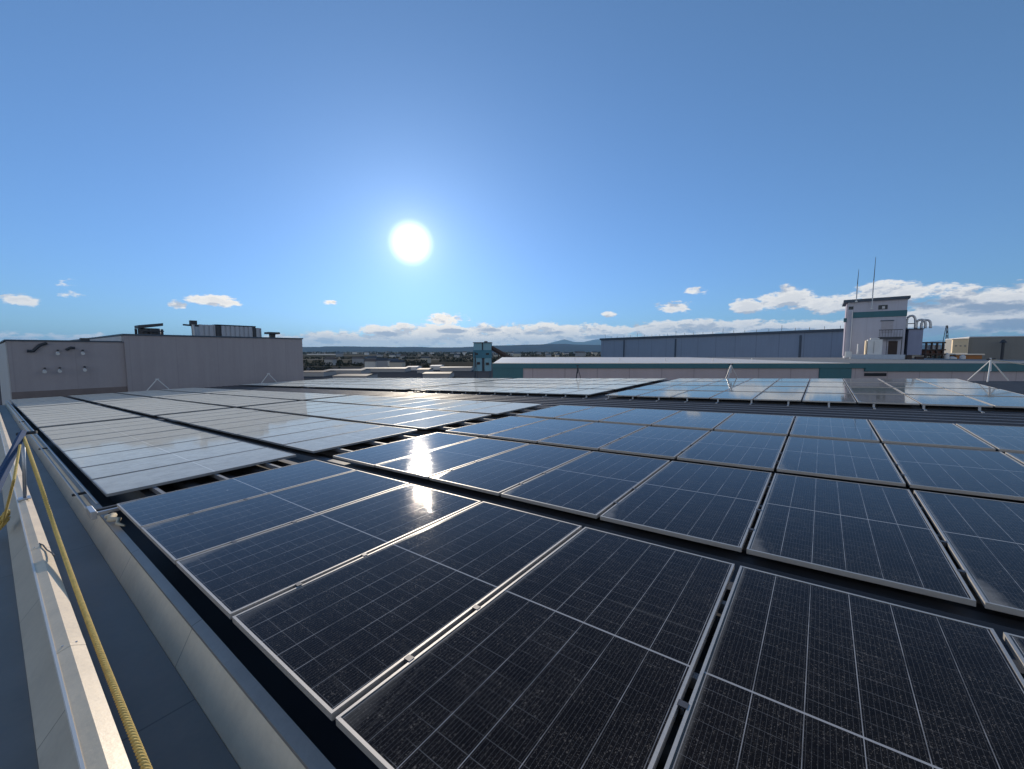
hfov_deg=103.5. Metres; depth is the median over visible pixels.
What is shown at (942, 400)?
solar panel
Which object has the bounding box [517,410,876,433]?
mounting rail
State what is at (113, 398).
solar panel
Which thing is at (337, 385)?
solar panel
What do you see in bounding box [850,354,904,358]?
plant plinth
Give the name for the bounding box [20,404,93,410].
solar panel
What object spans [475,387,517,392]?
solar panel
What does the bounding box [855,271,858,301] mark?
whip antenna
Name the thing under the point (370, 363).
house
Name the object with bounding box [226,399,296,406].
solar panel
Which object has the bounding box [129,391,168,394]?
solar panel
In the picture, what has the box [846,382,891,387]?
solar panel
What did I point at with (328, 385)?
solar panel
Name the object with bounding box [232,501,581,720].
solar panel
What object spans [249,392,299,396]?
solar panel
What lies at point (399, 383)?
solar panel
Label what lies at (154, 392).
solar panel
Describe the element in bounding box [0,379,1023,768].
factory building
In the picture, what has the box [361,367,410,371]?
works shed
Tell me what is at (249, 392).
solar panel
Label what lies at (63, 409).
solar panel
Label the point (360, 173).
sky
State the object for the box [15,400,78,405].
solar panel
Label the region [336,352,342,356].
house
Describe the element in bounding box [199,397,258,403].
solar panel
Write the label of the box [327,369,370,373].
works shed
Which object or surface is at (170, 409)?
solar panel
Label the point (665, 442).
solar panel
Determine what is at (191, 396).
solar panel
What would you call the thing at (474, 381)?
solar panel
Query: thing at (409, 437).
mounting rail
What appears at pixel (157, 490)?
mounting rail
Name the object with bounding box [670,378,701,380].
solar panel
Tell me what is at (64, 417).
solar panel
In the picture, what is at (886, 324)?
door
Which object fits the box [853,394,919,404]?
solar panel
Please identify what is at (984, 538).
solar panel
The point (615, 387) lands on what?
solar panel
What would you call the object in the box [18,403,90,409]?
solar panel
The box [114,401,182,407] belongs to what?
solar panel
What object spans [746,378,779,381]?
solar panel
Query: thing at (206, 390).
solar panel
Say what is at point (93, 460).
solar panel
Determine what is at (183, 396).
solar panel
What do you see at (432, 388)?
solar panel
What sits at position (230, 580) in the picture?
solar panel
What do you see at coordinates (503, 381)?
solar panel
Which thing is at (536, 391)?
solar panel
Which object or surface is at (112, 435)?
solar panel
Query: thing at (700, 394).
solar panel
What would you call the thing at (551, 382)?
solar panel
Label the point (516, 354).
house
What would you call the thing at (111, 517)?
cable tail
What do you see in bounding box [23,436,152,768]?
safety rope
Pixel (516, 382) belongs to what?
solar panel
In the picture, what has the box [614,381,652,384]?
solar panel
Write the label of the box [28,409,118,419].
solar panel
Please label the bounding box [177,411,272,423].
solar panel
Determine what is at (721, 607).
mounting rail
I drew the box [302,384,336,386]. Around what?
solar panel
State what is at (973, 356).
orange shed
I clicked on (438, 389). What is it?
solar panel
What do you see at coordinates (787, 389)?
solar panel
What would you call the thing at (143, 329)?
cooling tower
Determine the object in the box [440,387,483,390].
solar panel
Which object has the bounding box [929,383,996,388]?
solar panel
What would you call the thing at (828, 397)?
solar panel
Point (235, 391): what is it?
solar panel
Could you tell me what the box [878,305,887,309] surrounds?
window
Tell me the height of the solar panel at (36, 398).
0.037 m
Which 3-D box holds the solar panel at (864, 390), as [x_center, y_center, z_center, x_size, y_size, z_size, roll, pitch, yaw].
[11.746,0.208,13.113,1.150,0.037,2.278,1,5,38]
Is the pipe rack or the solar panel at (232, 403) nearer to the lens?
the solar panel at (232, 403)
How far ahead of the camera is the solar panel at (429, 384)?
25.79 m
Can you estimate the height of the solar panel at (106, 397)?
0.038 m
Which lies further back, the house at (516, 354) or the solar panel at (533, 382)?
the house at (516, 354)
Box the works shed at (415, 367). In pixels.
[407,366,420,369]
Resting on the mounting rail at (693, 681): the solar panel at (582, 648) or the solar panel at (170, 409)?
the solar panel at (582, 648)
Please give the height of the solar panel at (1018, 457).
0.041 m
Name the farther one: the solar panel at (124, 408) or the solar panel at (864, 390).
the solar panel at (124, 408)
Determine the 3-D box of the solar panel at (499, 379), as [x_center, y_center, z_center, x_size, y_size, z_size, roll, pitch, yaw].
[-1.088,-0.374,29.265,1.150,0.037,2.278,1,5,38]
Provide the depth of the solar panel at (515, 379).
28.18 m
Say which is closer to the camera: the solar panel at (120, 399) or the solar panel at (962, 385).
the solar panel at (962, 385)
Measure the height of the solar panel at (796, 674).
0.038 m
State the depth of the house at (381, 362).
328.75 m
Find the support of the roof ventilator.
on the tan grey hall
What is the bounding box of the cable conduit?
[5,401,98,508]
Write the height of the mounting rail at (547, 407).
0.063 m
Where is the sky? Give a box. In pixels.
[0,0,1023,346]
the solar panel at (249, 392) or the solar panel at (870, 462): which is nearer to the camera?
the solar panel at (870, 462)
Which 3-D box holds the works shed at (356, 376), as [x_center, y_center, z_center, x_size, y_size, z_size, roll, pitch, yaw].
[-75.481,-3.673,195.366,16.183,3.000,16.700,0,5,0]
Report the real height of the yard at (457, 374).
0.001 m
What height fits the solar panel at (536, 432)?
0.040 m
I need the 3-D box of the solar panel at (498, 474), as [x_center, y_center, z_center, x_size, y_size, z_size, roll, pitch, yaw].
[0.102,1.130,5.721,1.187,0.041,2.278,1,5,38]
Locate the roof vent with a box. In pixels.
[264,332,279,336]
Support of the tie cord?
on the factory building at (202, 681)
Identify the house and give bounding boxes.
[324,357,336,364]
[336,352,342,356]
[352,357,364,363]
[364,359,376,366]
[376,358,387,366]
[389,360,404,366]
[420,357,430,362]
[513,352,520,356]
[575,352,582,356]
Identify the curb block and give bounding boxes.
[845,351,851,357]
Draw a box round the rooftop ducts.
[906,315,931,328]
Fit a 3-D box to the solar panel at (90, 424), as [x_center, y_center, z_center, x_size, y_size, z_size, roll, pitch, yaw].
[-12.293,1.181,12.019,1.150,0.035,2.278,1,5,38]
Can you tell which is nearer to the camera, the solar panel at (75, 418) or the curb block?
the solar panel at (75, 418)
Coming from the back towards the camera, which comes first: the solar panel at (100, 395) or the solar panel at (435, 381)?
the solar panel at (435, 381)
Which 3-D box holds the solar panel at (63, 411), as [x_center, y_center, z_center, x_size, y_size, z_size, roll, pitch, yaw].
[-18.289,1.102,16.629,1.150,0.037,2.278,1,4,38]
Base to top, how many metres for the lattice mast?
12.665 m
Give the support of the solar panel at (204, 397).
on the factory building at (202, 681)
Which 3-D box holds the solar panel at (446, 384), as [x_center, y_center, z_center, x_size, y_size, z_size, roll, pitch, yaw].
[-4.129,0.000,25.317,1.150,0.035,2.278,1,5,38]
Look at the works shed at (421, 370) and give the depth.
254.22 m
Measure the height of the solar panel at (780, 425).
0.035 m
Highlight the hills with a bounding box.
[302,344,944,351]
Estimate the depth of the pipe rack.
92.32 m
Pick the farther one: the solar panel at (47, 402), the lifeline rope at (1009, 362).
the solar panel at (47, 402)
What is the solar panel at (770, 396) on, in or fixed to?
on the factory building at (202, 681)
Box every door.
[880,320,893,332]
[888,341,897,353]
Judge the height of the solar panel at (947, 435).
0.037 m
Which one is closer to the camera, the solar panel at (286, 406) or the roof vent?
the solar panel at (286, 406)
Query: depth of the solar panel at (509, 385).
21.96 m
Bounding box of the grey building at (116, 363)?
[0,334,303,404]
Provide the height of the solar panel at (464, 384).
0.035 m
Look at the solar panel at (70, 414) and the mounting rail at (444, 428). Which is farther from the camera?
the solar panel at (70, 414)
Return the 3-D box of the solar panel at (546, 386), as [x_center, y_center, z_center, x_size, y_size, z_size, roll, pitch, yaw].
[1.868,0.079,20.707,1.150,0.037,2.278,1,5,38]
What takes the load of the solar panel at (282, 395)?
on the factory building at (202, 681)
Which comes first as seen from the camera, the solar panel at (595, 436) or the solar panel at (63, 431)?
the solar panel at (595, 436)
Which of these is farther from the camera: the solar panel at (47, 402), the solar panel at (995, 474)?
the solar panel at (47, 402)
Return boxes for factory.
[492,357,1023,380]
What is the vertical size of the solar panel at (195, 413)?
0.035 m
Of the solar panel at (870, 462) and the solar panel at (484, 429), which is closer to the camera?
the solar panel at (870, 462)
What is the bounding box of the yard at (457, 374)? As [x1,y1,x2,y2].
[0,367,492,404]
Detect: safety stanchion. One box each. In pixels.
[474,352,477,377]
[726,363,737,377]
[968,358,1008,381]
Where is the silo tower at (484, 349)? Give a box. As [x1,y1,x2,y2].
[473,341,511,377]
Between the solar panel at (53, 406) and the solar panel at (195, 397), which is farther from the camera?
the solar panel at (195, 397)
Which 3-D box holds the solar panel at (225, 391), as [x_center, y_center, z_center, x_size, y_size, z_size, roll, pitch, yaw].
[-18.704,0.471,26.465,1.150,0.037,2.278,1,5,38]
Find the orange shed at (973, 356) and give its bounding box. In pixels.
[949,354,984,358]
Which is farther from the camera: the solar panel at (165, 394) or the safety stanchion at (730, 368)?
the solar panel at (165, 394)
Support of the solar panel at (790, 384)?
on the factory building at (202, 681)
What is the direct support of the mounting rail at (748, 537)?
on the factory building at (202, 681)
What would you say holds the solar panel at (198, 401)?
on the factory building at (202, 681)
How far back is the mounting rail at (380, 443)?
7.74 m
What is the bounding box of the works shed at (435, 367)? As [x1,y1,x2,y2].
[430,365,443,369]
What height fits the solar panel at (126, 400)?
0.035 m
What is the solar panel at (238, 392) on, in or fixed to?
on the factory building at (202, 681)
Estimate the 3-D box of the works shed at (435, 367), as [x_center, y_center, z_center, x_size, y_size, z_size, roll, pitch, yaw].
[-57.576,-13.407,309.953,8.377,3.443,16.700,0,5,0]
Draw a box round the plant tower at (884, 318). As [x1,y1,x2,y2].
[842,295,923,357]
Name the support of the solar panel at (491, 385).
on the factory building at (202, 681)
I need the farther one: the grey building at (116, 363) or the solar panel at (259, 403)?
the grey building at (116, 363)
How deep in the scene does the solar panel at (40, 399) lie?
25.57 m
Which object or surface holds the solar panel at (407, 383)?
on the factory building at (202, 681)
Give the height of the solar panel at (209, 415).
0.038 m
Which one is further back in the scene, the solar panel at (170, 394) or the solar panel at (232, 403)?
the solar panel at (170, 394)
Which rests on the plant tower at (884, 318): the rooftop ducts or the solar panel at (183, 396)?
the rooftop ducts
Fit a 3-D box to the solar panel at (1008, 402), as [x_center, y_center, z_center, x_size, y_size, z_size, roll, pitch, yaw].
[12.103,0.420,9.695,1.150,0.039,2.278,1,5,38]
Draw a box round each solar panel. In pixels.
[10,397,59,400]
[11,396,62,399]
[11,397,66,401]
[12,398,65,401]
[12,398,70,402]
[13,399,74,403]
[14,400,72,404]
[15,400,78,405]
[16,401,81,406]
[17,402,86,407]
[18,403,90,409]
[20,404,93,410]
[21,405,98,412]
[23,406,102,413]
[24,407,105,415]
[26,408,113,417]
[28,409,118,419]
[30,411,126,421]
[32,413,132,424]
[35,414,141,427]
[39,417,152,432]
[43,419,162,436]
[46,422,174,440]
[51,425,187,446]
[56,428,201,452]
[63,432,219,460]
[70,393,117,396]
[71,436,241,469]
[73,394,114,397]
[74,394,123,397]
[77,394,126,398]
[79,395,131,398]
[80,441,265,481]
[82,395,133,399]
[86,396,140,400]
[88,396,142,401]
[91,397,150,401]
[92,447,295,496]
[96,398,158,403]
[100,399,160,404]
[104,399,167,405]
[109,400,175,406]
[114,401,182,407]
[117,460,354,529]
[119,402,191,409]
[125,403,199,410]
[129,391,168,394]
[130,391,176,394]
[131,404,207,411]
[135,392,173,394]
[138,392,184,395]
[138,405,216,413]
[141,470,408,564]
[143,392,189,396]
[145,406,229,415]
[147,393,192,396]
[153,393,203,397]
[157,408,244,418]
[159,394,208,398]
[164,394,217,398]
[166,409,257,420]
[171,395,223,399]
[176,484,480,619]
[177,395,231,400]
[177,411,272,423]
[183,396,243,401]
[188,389,225,391]
[189,413,291,427]
[191,389,234,392]
[191,396,248,402]
[197,389,238,392]
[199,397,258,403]
[203,415,306,430]
[205,390,247,393]
[207,398,271,404]
[211,390,258,393]
[216,399,283,405]
[219,391,259,394]
[219,417,331,435]
[225,391,273,394]
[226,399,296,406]
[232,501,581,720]
[233,391,278,395]
[237,420,355,439]
[241,392,290,396]
[242,401,313,408]
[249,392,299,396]
[254,402,327,410]
[258,423,382,445]
[259,393,309,397]
[268,393,322,398]
[268,403,342,412]
[279,394,335,399]
[283,404,363,414]
[284,426,416,452]
[290,394,349,399]
[292,384,325,386]
[300,405,381,416]
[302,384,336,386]
[308,395,363,401]
[311,384,346,386]
[319,407,406,419]
[321,396,384,402]
[323,384,354,387]
[327,385,357,387]
[333,432,477,466]
[336,385,370,387]
[336,397,400,403]
[336,527,734,768]
[341,408,429,422]
[348,385,383,387]
[353,397,418,405]
[358,385,396,388]
[361,382,393,384]
[365,410,458,425]
[368,385,406,388]
[370,382,405,384]
[371,398,437,406]
[375,438,528,478]
[380,386,415,388]
[382,382,416,384]
[391,399,459,408]
[392,386,435,389]
[393,412,490,429]
[394,382,419,384]
[407,383,431,385]
[410,386,454,389]
[413,400,485,409]
[414,383,445,385]
[420,380,450,382]
[425,386,463,390]
[426,383,465,385]
[429,444,590,495]
[431,380,463,382]
[438,401,510,411]
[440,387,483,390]
[443,380,475,382]
[445,416,546,436]
[448,383,481,385]
[456,380,490,382]
[459,387,503,391]
[463,383,499,386]
[466,403,542,414]
[474,383,507,386]
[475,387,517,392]
[476,380,504,382]
[487,378,512,380]
[487,419,593,442]
[491,384,526,386]
[492,381,515,382]
[494,388,539,392]
[501,451,669,518]
[503,381,532,383]
[505,378,528,380]
[512,378,541,380]
[512,384,546,387]
[515,388,564,393]
[516,405,591,418]
[518,381,549,383]
[526,378,556,380]
[526,384,566,387]
[535,381,567,383]
[538,388,585,394]
[538,422,646,449]
[542,378,573,380]
[547,384,589,387]
[554,381,586,383]
[555,407,634,421]
[558,378,589,380]
[563,389,613,394]
[571,384,606,388]
[575,378,607,380]
[575,381,607,383]
[591,385,634,389]
[595,378,626,380]
[596,381,629,384]
[599,408,679,425]
[600,426,709,458]
[600,461,771,551]
[605,390,655,396]
[614,378,645,380]
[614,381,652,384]
[631,385,674,389]
[635,378,666,381]
[637,390,686,397]
[652,381,689,384]
[652,411,732,429]
[660,385,701,390]
[664,566,1023,768]
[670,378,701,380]
[671,391,722,398]
[677,431,785,470]
[679,381,713,385]
[691,386,734,391]
[694,378,725,381]
[706,382,743,385]
[710,391,760,399]
[714,413,794,435]
[718,378,751,381]
[726,386,768,392]
[737,382,774,386]
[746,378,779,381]
[747,473,975,606]
[754,392,803,400]
[763,387,805,392]
[771,382,807,386]
[776,378,809,381]
[777,436,905,486]
[790,416,878,442]
[802,393,855,402]
[805,387,850,393]
[808,382,846,386]
[809,378,843,381]
[843,378,882,382]
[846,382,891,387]
[849,387,903,394]
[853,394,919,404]
[869,420,995,450]
[878,378,925,382]
[884,443,1023,500]
[886,383,940,387]
[894,388,962,395]
[906,395,992,406]
[914,490,1023,616]
[916,378,971,382]
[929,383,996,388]
[945,388,1023,396]
[956,424,1023,452]
[967,396,1023,407]
[1003,632,1023,670]
[1005,452,1023,464]
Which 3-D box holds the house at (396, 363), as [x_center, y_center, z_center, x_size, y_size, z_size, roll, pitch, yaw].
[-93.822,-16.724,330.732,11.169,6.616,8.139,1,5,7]
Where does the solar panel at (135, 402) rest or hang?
on the factory building at (202, 681)
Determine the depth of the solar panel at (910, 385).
14.16 m
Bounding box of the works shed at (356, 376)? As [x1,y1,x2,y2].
[333,374,377,377]
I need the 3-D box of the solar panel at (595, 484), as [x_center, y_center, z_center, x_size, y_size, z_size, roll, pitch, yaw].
[1.040,1.142,5.000,1.187,0.039,2.278,1,5,38]
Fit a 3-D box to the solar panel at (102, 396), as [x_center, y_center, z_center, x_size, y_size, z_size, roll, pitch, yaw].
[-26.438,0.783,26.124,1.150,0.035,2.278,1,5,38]
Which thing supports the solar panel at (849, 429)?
on the mounting rail at (534, 410)
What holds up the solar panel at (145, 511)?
on the mounting rail at (693, 681)
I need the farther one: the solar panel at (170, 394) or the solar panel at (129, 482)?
the solar panel at (170, 394)
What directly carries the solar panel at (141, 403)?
on the factory building at (202, 681)
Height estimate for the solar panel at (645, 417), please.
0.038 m
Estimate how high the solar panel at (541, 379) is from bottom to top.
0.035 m
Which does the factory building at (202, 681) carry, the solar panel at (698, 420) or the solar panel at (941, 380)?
the solar panel at (941, 380)
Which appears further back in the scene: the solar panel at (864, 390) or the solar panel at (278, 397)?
the solar panel at (278, 397)
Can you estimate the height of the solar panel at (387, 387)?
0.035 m
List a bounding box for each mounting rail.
[148,487,164,494]
[209,474,698,689]
[259,463,726,612]
[331,448,969,584]
[364,441,941,542]
[392,435,926,514]
[432,427,906,482]
[455,422,897,467]
[474,418,890,456]
[501,413,881,441]
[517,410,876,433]
[528,407,872,427]
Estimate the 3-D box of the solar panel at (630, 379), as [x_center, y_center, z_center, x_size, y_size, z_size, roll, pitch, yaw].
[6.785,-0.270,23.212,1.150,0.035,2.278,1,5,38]
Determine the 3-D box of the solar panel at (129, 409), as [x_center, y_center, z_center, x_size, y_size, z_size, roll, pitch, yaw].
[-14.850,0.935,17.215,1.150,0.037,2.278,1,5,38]
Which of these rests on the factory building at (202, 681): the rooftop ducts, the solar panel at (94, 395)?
the solar panel at (94, 395)
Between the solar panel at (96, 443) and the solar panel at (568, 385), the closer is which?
the solar panel at (96, 443)
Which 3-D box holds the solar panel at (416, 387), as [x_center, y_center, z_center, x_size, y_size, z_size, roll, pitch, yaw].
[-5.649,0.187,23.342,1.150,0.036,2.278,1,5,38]
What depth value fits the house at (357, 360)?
448.00 m
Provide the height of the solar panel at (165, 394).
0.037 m
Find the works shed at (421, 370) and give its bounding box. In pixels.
[417,368,432,372]
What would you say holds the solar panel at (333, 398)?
on the factory building at (202, 681)
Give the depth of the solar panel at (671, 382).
19.44 m
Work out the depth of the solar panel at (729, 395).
13.06 m
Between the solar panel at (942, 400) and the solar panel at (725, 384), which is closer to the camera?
the solar panel at (942, 400)
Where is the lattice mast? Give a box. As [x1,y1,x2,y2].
[939,325,947,358]
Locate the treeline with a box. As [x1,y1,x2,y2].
[303,351,943,370]
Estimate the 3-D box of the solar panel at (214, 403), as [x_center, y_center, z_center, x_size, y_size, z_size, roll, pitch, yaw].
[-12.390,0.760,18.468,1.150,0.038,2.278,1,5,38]
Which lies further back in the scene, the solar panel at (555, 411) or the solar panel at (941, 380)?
the solar panel at (941, 380)
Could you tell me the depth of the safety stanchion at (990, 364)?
15.94 m
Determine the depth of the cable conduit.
6.46 m
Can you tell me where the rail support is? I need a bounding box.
[146,379,168,390]
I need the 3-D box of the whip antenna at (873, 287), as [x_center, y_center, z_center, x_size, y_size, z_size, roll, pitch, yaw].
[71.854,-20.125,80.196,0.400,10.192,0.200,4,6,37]
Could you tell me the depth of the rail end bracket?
4.66 m
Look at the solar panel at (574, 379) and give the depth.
25.25 m
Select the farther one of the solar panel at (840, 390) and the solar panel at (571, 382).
the solar panel at (571, 382)
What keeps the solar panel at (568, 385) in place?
on the factory building at (202, 681)
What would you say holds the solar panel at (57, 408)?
on the factory building at (202, 681)
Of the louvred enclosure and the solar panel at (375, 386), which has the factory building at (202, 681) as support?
the solar panel at (375, 386)
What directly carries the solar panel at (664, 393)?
on the factory building at (202, 681)
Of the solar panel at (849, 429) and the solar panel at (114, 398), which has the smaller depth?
the solar panel at (849, 429)
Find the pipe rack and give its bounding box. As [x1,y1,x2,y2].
[921,342,945,358]
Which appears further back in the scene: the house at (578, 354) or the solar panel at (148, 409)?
the house at (578, 354)
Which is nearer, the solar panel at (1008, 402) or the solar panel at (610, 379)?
the solar panel at (1008, 402)
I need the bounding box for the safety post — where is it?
[0,430,37,500]
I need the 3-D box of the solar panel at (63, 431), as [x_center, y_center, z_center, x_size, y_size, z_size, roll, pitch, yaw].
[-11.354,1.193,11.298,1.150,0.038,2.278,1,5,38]
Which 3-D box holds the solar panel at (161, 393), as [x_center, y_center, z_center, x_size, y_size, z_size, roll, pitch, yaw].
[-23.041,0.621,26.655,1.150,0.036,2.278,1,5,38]
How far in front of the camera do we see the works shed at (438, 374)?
207.37 m
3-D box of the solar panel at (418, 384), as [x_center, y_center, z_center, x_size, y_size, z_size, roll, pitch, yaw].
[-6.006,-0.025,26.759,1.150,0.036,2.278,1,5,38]
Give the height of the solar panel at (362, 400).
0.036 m
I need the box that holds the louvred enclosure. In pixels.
[183,320,261,336]
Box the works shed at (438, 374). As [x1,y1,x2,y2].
[422,372,453,377]
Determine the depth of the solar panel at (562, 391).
17.09 m
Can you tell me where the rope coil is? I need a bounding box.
[0,444,20,529]
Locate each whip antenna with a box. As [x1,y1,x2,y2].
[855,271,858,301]
[870,258,875,308]
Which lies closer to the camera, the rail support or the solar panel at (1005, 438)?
the solar panel at (1005, 438)
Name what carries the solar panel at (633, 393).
on the factory building at (202, 681)
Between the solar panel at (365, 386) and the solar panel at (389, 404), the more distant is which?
the solar panel at (365, 386)
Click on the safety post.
(7, 463)
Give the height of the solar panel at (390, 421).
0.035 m
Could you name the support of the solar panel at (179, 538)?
on the mounting rail at (693, 681)
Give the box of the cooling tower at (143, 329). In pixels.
[134,323,163,334]
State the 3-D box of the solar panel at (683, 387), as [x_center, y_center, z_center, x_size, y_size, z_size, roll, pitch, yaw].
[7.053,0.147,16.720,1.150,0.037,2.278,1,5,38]
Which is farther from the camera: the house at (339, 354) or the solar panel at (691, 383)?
the house at (339, 354)
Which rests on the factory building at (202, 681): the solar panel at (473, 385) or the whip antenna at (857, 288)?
the solar panel at (473, 385)
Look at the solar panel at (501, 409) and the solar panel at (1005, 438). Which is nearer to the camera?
the solar panel at (1005, 438)
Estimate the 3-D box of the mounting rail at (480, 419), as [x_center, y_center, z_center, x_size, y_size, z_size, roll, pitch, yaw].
[2.357,0.947,8.005,18.000,0.063,0.055,1,5,38]
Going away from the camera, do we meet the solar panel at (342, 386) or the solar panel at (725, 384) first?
the solar panel at (725, 384)
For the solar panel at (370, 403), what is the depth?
15.69 m
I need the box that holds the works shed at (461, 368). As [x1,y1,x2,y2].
[440,366,472,370]
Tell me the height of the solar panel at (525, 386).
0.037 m
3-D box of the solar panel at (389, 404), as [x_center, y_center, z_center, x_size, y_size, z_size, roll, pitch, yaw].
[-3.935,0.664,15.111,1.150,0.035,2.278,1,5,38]
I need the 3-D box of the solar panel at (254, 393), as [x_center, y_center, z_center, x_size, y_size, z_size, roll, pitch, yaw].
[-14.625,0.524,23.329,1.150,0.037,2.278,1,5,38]
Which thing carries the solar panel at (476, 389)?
on the factory building at (202, 681)
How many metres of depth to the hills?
7998.55 m
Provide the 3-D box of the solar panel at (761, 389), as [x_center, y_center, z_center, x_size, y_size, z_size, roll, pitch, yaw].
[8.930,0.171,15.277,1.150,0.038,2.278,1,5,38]
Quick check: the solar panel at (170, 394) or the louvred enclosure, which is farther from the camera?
the louvred enclosure
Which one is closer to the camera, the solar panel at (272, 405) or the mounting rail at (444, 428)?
the mounting rail at (444, 428)
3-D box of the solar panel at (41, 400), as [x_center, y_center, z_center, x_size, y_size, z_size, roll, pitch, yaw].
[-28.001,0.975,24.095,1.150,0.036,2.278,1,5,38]
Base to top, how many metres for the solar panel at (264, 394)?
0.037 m
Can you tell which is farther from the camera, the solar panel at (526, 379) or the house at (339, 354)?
the house at (339, 354)
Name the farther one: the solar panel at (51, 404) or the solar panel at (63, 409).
the solar panel at (51, 404)
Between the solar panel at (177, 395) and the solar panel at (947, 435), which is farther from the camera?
the solar panel at (177, 395)
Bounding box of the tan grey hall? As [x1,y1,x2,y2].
[944,336,1023,359]
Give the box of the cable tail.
[104,513,125,526]
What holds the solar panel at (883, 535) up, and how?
on the mounting rail at (380, 443)
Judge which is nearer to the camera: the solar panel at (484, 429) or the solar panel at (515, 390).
the solar panel at (484, 429)
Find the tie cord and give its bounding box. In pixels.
[39,543,54,556]
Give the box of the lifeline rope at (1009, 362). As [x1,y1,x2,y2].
[994,360,1023,364]
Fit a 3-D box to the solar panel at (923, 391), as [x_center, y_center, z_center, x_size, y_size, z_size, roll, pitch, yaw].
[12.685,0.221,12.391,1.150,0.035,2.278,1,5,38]
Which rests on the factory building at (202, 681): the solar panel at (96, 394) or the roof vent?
the solar panel at (96, 394)
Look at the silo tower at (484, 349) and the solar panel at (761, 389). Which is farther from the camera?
the silo tower at (484, 349)
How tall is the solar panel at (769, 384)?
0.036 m
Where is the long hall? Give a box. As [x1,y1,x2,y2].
[600,326,843,356]
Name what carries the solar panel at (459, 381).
on the factory building at (202, 681)
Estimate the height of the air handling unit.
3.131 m
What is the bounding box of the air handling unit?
[864,338,882,354]
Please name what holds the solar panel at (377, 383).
on the factory building at (202, 681)
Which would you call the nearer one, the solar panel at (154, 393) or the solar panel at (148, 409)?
the solar panel at (148, 409)
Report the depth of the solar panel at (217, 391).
27.10 m
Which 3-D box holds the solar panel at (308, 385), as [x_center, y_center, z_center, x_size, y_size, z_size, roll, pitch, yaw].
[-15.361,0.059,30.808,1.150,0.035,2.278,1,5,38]
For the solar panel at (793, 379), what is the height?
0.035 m
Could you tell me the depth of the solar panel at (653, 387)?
17.32 m
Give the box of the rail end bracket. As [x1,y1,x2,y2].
[86,504,119,519]
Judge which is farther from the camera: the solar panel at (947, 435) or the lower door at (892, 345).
the lower door at (892, 345)
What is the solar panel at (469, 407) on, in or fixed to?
on the mounting rail at (534, 410)
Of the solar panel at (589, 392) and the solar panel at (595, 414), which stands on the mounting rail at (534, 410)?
the solar panel at (595, 414)
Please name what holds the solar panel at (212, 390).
on the factory building at (202, 681)
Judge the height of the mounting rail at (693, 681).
0.058 m
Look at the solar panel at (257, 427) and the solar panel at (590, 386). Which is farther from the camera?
the solar panel at (590, 386)
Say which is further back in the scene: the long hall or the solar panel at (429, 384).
the long hall
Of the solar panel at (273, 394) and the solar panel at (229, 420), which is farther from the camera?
the solar panel at (273, 394)
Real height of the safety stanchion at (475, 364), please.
2.210 m
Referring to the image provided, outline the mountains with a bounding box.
[547,339,944,344]
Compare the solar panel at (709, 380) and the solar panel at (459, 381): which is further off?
the solar panel at (459, 381)
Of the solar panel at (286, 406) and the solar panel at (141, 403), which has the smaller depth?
the solar panel at (286, 406)
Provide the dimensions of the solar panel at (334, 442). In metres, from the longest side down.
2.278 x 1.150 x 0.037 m
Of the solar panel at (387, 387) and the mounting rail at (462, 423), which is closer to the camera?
the mounting rail at (462, 423)
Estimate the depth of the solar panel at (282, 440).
8.81 m
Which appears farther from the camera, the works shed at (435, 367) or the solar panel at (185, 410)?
the works shed at (435, 367)
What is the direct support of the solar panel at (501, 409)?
on the mounting rail at (534, 410)
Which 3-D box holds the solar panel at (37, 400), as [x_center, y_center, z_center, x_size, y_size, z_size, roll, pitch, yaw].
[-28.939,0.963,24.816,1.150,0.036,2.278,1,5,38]
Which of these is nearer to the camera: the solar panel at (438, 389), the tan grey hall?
the solar panel at (438, 389)
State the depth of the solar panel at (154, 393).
27.25 m
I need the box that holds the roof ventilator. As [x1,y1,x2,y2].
[999,339,1007,359]
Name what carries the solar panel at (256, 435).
on the mounting rail at (380, 443)
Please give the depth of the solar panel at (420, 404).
14.21 m
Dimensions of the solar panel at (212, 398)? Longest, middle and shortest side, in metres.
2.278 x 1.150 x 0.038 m
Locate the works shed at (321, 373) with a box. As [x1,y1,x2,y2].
[303,370,335,375]
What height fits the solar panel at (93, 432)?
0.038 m
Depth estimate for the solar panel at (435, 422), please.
10.04 m
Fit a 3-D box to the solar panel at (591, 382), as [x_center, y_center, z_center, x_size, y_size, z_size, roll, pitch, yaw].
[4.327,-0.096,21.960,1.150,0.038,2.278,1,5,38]
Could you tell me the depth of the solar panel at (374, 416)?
11.52 m
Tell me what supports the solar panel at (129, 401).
on the factory building at (202, 681)
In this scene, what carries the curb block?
on the plant plinth
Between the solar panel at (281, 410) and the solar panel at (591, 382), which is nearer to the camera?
the solar panel at (281, 410)
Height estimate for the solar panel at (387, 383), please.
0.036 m
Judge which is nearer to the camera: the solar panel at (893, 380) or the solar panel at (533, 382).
the solar panel at (893, 380)
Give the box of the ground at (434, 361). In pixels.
[303,352,929,366]
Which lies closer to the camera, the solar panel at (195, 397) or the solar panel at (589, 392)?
the solar panel at (589, 392)
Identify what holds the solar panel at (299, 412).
on the factory building at (202, 681)
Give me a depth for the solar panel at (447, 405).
13.51 m
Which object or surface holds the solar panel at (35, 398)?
on the factory building at (202, 681)
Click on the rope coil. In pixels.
(5, 517)
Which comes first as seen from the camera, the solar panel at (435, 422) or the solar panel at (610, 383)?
the solar panel at (435, 422)

